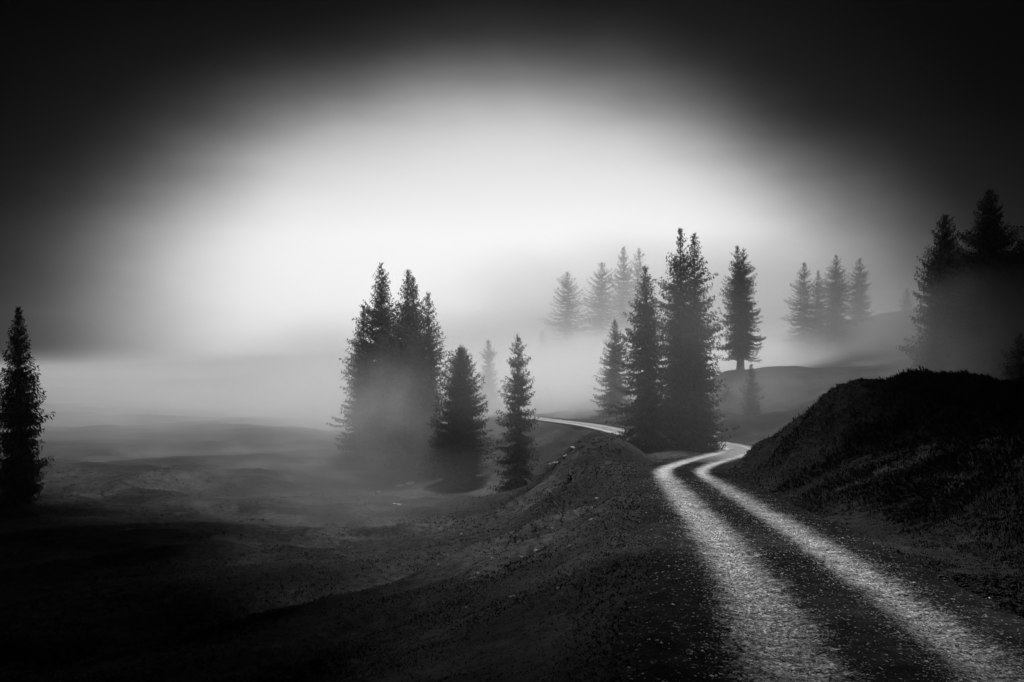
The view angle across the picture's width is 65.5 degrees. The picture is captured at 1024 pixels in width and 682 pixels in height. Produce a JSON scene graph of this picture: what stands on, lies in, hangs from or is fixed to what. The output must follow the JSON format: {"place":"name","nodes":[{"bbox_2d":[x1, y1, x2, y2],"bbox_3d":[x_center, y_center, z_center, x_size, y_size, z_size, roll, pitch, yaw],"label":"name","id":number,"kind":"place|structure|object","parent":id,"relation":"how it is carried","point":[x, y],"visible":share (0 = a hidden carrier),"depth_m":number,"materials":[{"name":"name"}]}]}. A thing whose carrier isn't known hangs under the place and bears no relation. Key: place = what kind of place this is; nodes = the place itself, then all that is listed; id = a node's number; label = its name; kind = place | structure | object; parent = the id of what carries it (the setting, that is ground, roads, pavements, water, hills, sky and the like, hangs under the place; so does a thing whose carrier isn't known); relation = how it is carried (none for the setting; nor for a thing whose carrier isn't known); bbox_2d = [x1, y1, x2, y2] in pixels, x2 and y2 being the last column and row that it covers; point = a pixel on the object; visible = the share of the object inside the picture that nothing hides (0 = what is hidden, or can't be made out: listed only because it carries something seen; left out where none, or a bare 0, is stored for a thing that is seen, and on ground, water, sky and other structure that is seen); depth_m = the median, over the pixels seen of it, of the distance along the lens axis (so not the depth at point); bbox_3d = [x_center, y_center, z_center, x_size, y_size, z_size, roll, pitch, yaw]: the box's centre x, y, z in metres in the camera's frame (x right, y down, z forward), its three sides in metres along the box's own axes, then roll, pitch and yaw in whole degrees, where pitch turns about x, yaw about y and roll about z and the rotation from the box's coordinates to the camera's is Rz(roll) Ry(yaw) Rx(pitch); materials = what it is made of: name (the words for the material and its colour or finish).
{"place":"outdoors","nodes":[
{"label":"outdoors","id":0,"kind":"place"},
{"bbox_2d":[0,307,1023,681],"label":"hillside","id":1,"kind":"structure","parent":0,"point":[190,427],"depth_m":36.41,"materials":[{"name":"black plant"}]},
{"bbox_2d":[0,306,56,506],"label":"spruce tree","id":2,"kind":"object","parent":1,"relation":"on","point":[20,468],"visible":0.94,"depth_m":41.69,"materials":[{"name":"black plant"}]},
{"bbox_2d":[334,305,379,458],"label":"spruce tree","id":3,"kind":"object","parent":1,"relation":"on","point":[354,403],"visible":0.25,"depth_m":78.46,"materials":[{"name":"black plant"}]},
{"bbox_2d":[326,263,418,469],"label":"spruce tree","id":4,"kind":"object","parent":1,"relation":"on","point":[382,316],"visible":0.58,"depth_m":75.28,"materials":[{"name":"black plant"}]},
{"bbox_2d":[364,269,441,472],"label":"spruce tree","id":5,"kind":"object","parent":1,"relation":"on","point":[400,410],"visible":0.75,"depth_m":72.25,"materials":[{"name":"black plant"}]},
{"bbox_2d":[405,481,414,484],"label":"ledge rock","id":6,"kind":"object","parent":1,"relation":"on","point":[410,482],"visible":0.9,"depth_m":66.91,"materials":[{"name":"stone"}]},
{"bbox_2d":[384,277,448,417],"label":"spruce tree","id":7,"kind":"object","parent":1,"relation":"on","point":[414,301],"visible":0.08,"depth_m":77.73,"materials":[{"name":"black plant"}]},
{"bbox_2d":[402,292,453,478],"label":"spruce tree","id":8,"kind":"object","parent":1,"relation":"on","point":[428,386],"visible":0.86,"depth_m":70.43,"materials":[{"name":"black plant"}]},
{"bbox_2d":[422,346,496,488],"bbox_3d":[-4.176,6.331,63.873,5.958,12.195,5.083,0,0,-41],"label":"spruce tree","id":9,"kind":"object","parent":1,"relation":"on","point":[459,443],"visible":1,"depth_m":63.36,"materials":[{"name":"black plant"}]},
{"bbox_2d":[477,340,503,413],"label":"spruce tree","id":10,"kind":"object","parent":1,"relation":"on","point":[490,392],"visible":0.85,"depth_m":114.72,"materials":[{"name":"grey plant"}]},
{"bbox_2d":[487,334,547,492],"bbox_3d":[0.460,5.609,55.904,4.557,12.338,4.242,0,0,0],"label":"spruce tree","id":11,"kind":"object","parent":1,"relation":"on","point":[518,456],"visible":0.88,"depth_m":55.61,"materials":[{"name":"black plant"}]},
{"bbox_2d":[530,331,556,385],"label":"spruce tree","id":12,"kind":"object","parent":1,"relation":"on","point":[542,371],"visible":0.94,"depth_m":140.67,"materials":[{"name":"grey plant"}]},
{"bbox_2d":[539,272,596,372],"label":"spruce tree","id":13,"kind":"object","parent":1,"relation":"on","point":[566,355],"visible":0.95,"depth_m":141.41,"materials":[{"name":"grey plant"}]},
{"bbox_2d":[565,473,572,483],"bbox_3d":[2.773,6.683,38.013,0.587,1.300,0.587,0,0,28],"label":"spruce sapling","id":14,"kind":"object","parent":1,"relation":"on","point":[570,478],"visible":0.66,"depth_m":37.99,"materials":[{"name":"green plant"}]},
{"bbox_2d":[575,262,629,365],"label":"spruce tree","id":15,"kind":"object","parent":1,"relation":"on","point":[602,310],"visible":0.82,"depth_m":145.43,"materials":[{"name":"grey plant"}]},
{"bbox_2d":[589,319,634,416],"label":"spruce tree","id":16,"kind":"object","parent":1,"relation":"on","point":[612,378],"visible":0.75,"depth_m":97.65,"materials":[{"name":"black plant"}]},
{"bbox_2d":[591,247,660,363],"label":"spruce tree","id":17,"kind":"object","parent":1,"relation":"on","point":[622,307],"visible":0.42,"depth_m":155.50,"materials":[{"name":"grey plant"}]},
{"bbox_2d":[618,248,664,345],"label":"spruce tree","id":18,"kind":"object","parent":1,"relation":"on","point":[639,269],"visible":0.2,"depth_m":159.82,"materials":[{"name":"grey plant"}]},
{"bbox_2d":[604,266,695,449],"bbox_3d":[9.460,1.580,54.796,5.513,13.709,6.284,0,0,-41],"label":"spruce tree","id":19,"kind":"object","parent":1,"relation":"on","point":[646,421],"visible":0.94,"depth_m":54.47,"materials":[{"name":"black plant"}]},
{"bbox_2d":[641,227,739,450],"bbox_3d":[12.506,0.130,57.099,7.072,16.594,7.589,0,0,0],"label":"spruce tree","id":20,"kind":"object","parent":1,"relation":"on","point":[686,329],"visible":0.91,"depth_m":56.41,"materials":[{"name":"black plant"}]},
{"bbox_2d":[716,384,738,402],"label":"spruce tree","id":21,"kind":"object","parent":1,"relation":"on","point":[725,394],"visible":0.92,"depth_m":78.75,"materials":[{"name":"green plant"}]},
{"bbox_2d":[712,246,765,369],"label":"spruce tree","id":22,"kind":"object","parent":1,"relation":"on","point":[739,347],"visible":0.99,"depth_m":87.59,"materials":[{"name":"black plant"}]},
{"bbox_2d":[738,364,763,414],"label":"spruce tree","id":23,"kind":"object","parent":1,"relation":"on","point":[752,403],"visible":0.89,"depth_m":75.88,"materials":[{"name":"grey plant"}]},
{"bbox_2d":[776,262,829,362],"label":"spruce tree","id":24,"kind":"object","parent":1,"relation":"on","point":[801,350],"visible":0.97,"depth_m":117.64,"materials":[{"name":"grey plant"}]},
{"bbox_2d":[806,270,835,349],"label":"spruce tree","id":25,"kind":"object","parent":1,"relation":"on","point":[820,338],"visible":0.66,"depth_m":120.62,"materials":[{"name":"grey plant"}]},
{"bbox_2d":[812,255,862,340],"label":"spruce tree","id":26,"kind":"object","parent":1,"relation":"on","point":[836,290],"visible":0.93,"depth_m":120.35,"materials":[{"name":"grey plant"}]},
{"bbox_2d":[846,259,873,323],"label":"spruce tree","id":27,"kind":"object","parent":1,"relation":"on","point":[860,311],"visible":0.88,"depth_m":124.69,"materials":[{"name":"grey plant"}]},
{"bbox_2d":[730,365,1023,617],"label":"bank grass","id":28,"kind":"structure","parent":1,"relation":"on","point":[993,585],"depth_m":19.08,"materials":[{"name":"black plant"}]},
{"bbox_2d":[898,288,915,310],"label":"spruce tree","id":29,"kind":"object","parent":1,"relation":"on","point":[908,301],"visible":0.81,"depth_m":149.89,"materials":[{"name":"grey plant"}]},
{"bbox_2d":[896,213,987,372],"bbox_3d":[31.175,-2.423,56.881,6.061,13.550,7.823,0,0,0],"label":"spruce tree","id":30,"kind":"object","parent":1,"relation":"on","point":[934,281],"visible":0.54,"depth_m":56.73,"materials":[{"name":"black plant"}]},
{"bbox_2d":[920,189,1023,378],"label":"spruce tree","id":31,"kind":"object","parent":1,"relation":"on","point":[988,273],"visible":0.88,"depth_m":53.28,"materials":[{"name":"black plant"}]},
{"bbox_2d":[998,332,1023,380],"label":"spruce tree","id":32,"kind":"object","parent":1,"relation":"on","point":[1019,372],"visible":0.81,"depth_m":43.97,"materials":[{"name":"black plant"}]},
{"bbox_2d":[1004,239,1023,369],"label":"spruce tree","id":33,"kind":"object","parent":1,"relation":"on","point":[1019,261],"visible":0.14,"depth_m":59.58,"materials":[{"name":"black plant"}]},
{"bbox_2d":[0,0,1023,368],"label":"sky","id":34,"kind":"structure","parent":0,"point":[182,181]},
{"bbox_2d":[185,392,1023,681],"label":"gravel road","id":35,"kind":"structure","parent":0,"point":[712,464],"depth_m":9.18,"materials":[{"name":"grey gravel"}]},
{"bbox_2d":[564,463,1023,681],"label":"track grass","id":36,"kind":"structure","parent":0,"point":[846,523],"depth_m":14.55,"materials":[{"name":"black plant"}]}
]}

